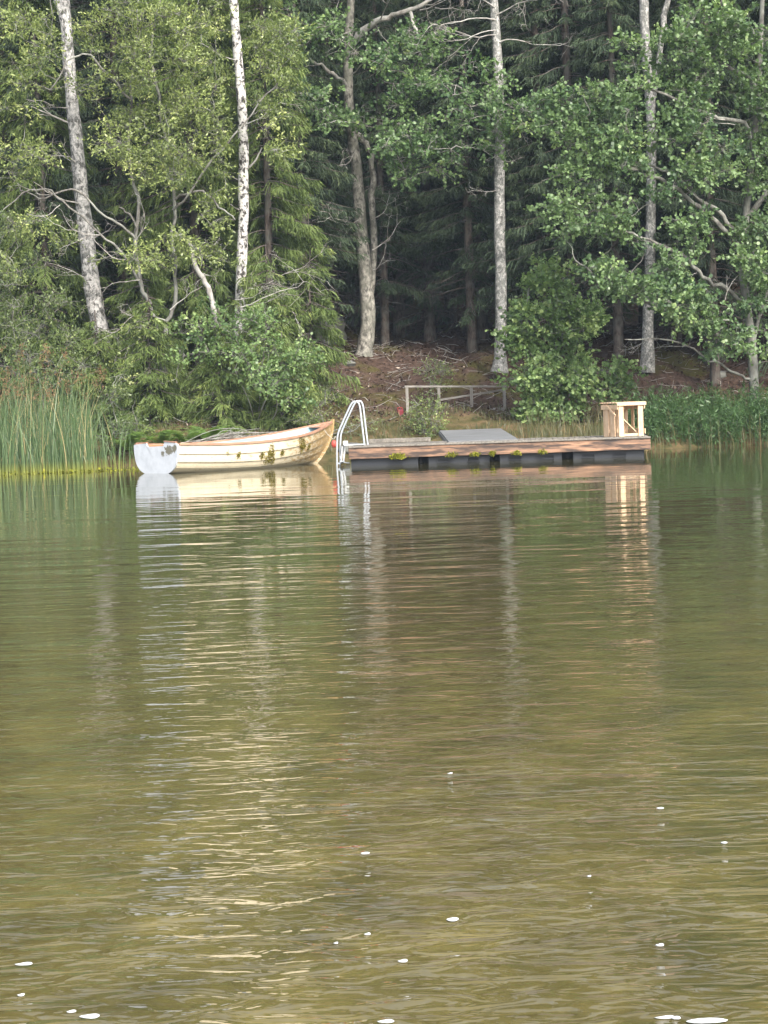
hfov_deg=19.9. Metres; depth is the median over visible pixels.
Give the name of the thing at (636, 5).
spruce tree
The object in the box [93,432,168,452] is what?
fern
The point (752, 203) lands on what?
spruce tree
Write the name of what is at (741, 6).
spruce tree
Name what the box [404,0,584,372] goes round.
birch tree
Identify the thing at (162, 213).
spruce tree
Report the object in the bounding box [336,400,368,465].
bathing ladder
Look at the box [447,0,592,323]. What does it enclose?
spruce tree
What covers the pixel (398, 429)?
grass
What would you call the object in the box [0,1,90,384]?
spruce tree
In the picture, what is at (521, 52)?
dead tree
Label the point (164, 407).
young spruce
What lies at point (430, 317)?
spruce tree
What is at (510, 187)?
spruce tree
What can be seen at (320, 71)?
spruce tree
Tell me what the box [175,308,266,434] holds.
young spruce
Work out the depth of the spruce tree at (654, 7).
61.07 m
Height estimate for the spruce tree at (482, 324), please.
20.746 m
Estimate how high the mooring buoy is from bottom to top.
0.390 m
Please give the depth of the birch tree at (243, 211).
56.07 m
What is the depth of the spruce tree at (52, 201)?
56.46 m
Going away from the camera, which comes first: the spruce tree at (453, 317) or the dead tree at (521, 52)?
the dead tree at (521, 52)
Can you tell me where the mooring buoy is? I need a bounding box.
[324,430,335,447]
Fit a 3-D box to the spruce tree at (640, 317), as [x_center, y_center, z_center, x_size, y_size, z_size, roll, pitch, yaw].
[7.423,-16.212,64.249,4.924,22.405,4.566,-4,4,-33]
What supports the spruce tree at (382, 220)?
on the ground at (390, 359)
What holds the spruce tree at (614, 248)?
on the ground at (390, 359)
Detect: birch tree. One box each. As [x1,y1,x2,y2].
[21,0,131,379]
[197,0,333,367]
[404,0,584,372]
[639,0,670,372]
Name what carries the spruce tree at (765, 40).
on the ground at (390, 359)
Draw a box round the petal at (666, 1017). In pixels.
[655,1015,673,1018]
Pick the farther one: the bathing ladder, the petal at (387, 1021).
the bathing ladder
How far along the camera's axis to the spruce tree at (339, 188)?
63.83 m
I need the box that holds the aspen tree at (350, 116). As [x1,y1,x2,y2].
[261,0,541,356]
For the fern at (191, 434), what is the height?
0.401 m
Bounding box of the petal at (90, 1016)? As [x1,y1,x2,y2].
[79,1014,99,1018]
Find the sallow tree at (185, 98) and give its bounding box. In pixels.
[0,0,333,402]
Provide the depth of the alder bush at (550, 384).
53.13 m
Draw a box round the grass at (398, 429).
[93,386,767,463]
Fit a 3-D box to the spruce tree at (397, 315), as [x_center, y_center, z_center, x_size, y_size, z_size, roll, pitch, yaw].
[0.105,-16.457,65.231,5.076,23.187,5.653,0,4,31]
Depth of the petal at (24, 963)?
5.89 m
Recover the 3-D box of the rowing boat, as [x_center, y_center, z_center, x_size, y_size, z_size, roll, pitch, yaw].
[-2.954,-1.403,47.750,1.796,1.082,5.212,1,4,45]
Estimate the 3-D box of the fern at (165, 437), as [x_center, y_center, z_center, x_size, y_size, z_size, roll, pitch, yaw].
[-5.303,-1.693,51.283,1.546,0.474,1.556,-4,4,-29]
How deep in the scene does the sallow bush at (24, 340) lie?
52.08 m
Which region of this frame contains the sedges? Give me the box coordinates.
[452,398,767,448]
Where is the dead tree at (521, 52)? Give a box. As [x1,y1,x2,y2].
[477,0,550,159]
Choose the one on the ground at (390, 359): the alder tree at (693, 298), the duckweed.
the alder tree at (693, 298)
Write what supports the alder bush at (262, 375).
on the ground at (390, 359)
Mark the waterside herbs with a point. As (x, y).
(654, 413)
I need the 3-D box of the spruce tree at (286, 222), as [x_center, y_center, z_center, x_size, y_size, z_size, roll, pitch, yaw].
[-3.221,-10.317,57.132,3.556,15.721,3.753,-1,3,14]
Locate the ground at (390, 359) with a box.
[0,59,767,470]
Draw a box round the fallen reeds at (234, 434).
[182,427,271,442]
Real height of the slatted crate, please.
0.726 m
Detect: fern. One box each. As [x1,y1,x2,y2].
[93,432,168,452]
[126,430,194,443]
[168,428,213,442]
[174,425,241,440]
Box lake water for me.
[0,445,767,1023]
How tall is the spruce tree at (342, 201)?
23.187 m
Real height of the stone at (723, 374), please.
0.255 m
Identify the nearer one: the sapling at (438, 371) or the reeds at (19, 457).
the reeds at (19, 457)
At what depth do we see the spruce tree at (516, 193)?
60.27 m
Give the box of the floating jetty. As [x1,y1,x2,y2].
[348,434,650,465]
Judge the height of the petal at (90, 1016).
0.003 m
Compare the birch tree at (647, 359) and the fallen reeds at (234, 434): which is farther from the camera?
the birch tree at (647, 359)
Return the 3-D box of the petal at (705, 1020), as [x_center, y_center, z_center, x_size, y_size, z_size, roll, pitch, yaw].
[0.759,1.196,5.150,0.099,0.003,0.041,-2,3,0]
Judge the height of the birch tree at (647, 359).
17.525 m
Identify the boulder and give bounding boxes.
[312,316,346,344]
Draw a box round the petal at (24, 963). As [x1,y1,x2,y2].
[15,962,31,965]
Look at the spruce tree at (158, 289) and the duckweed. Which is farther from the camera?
the spruce tree at (158, 289)
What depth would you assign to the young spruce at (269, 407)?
53.07 m
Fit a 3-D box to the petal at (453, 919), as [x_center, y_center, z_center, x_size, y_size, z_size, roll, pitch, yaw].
[0.195,1.158,6.222,0.035,0.003,0.041,-2,3,0]
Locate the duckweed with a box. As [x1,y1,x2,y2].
[1,466,138,473]
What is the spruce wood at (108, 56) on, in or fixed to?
on the ground at (390, 359)
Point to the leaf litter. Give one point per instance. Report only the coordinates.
(627, 343)
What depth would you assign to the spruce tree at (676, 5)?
59.44 m
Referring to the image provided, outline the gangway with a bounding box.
[439,428,518,442]
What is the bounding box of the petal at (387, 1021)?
[377,1019,393,1022]
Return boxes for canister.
[397,407,403,415]
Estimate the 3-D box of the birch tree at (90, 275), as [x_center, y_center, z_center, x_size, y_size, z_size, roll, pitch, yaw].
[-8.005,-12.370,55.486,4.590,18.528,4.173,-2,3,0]
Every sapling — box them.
[397,387,451,440]
[413,355,455,406]
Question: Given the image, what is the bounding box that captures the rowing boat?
[134,419,334,473]
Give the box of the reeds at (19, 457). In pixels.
[0,343,136,474]
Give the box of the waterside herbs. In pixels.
[624,374,767,447]
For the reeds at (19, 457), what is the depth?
49.22 m
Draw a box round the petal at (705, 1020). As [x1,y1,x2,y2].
[686,1018,726,1023]
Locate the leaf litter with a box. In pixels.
[152,311,767,429]
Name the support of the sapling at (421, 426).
on the ground at (390, 359)
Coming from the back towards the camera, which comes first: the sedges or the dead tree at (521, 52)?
the dead tree at (521, 52)
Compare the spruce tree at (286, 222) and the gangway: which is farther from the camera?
the spruce tree at (286, 222)
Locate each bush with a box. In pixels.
[0,204,162,463]
[164,296,329,427]
[276,375,382,439]
[485,252,648,424]
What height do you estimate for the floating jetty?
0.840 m
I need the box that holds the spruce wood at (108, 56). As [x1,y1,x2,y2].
[1,0,767,302]
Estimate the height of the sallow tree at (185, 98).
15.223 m
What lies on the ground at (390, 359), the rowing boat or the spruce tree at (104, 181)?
the spruce tree at (104, 181)
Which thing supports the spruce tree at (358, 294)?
on the ground at (390, 359)
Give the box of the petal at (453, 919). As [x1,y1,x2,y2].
[446,917,457,921]
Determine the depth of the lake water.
9.43 m
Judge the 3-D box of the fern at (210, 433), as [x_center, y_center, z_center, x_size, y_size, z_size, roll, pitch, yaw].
[-4.064,-1.828,51.699,1.497,0.456,1.487,0,4,32]
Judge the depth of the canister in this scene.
55.40 m
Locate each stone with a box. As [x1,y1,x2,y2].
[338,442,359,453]
[345,360,355,365]
[709,371,725,377]
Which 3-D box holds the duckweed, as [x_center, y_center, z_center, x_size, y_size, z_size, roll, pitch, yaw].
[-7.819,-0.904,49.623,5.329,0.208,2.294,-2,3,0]
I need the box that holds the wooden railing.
[404,385,505,413]
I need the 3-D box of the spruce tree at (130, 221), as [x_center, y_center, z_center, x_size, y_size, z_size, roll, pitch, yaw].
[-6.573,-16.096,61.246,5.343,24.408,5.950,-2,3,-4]
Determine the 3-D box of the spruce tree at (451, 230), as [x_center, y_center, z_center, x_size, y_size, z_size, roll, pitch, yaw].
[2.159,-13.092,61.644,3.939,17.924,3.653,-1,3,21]
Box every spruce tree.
[0,0,117,421]
[0,0,118,376]
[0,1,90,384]
[9,0,149,338]
[37,0,190,354]
[76,0,235,339]
[100,217,196,418]
[102,0,292,401]
[130,2,268,317]
[195,0,343,317]
[200,0,338,405]
[204,0,392,316]
[212,244,322,417]
[250,0,370,337]
[275,0,403,317]
[281,213,362,406]
[299,0,438,326]
[331,0,441,345]
[334,0,461,337]
[351,0,494,341]
[382,2,510,324]
[396,0,532,342]
[400,0,523,352]
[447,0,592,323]
[461,0,610,345]
[482,0,621,348]
[487,0,658,359]
[507,0,679,334]
[548,0,679,364]
[593,0,717,326]
[598,0,749,348]
[620,0,767,367]
[643,0,767,385]
[665,0,767,338]
[719,0,767,345]
[719,0,767,378]
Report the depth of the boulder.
62.57 m
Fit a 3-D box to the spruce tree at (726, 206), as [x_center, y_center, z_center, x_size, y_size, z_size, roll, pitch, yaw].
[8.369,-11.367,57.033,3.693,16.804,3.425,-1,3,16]
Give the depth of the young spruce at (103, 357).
53.65 m
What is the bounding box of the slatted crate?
[600,401,645,436]
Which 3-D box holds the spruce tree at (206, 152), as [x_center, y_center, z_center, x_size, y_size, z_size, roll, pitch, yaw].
[-5.356,-17.239,63.319,5.078,25.403,5.101,-1,3,15]
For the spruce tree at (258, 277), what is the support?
on the ground at (390, 359)
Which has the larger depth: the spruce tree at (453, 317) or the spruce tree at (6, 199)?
the spruce tree at (453, 317)
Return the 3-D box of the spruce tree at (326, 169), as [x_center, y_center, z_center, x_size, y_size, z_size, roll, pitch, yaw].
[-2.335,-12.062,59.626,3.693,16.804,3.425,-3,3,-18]
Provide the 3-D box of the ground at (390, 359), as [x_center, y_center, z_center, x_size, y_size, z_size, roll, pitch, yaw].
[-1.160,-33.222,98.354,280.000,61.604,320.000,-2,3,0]
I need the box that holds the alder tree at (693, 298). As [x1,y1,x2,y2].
[519,0,767,410]
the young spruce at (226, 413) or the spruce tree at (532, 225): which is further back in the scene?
the spruce tree at (532, 225)
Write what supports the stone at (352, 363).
on the ground at (390, 359)
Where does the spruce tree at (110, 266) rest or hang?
on the ground at (390, 359)
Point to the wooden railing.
(471, 394)
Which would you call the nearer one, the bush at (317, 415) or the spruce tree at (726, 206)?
the bush at (317, 415)
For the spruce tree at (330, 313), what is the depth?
56.80 m
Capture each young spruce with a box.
[63,310,131,435]
[105,288,196,436]
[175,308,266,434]
[247,332,318,431]

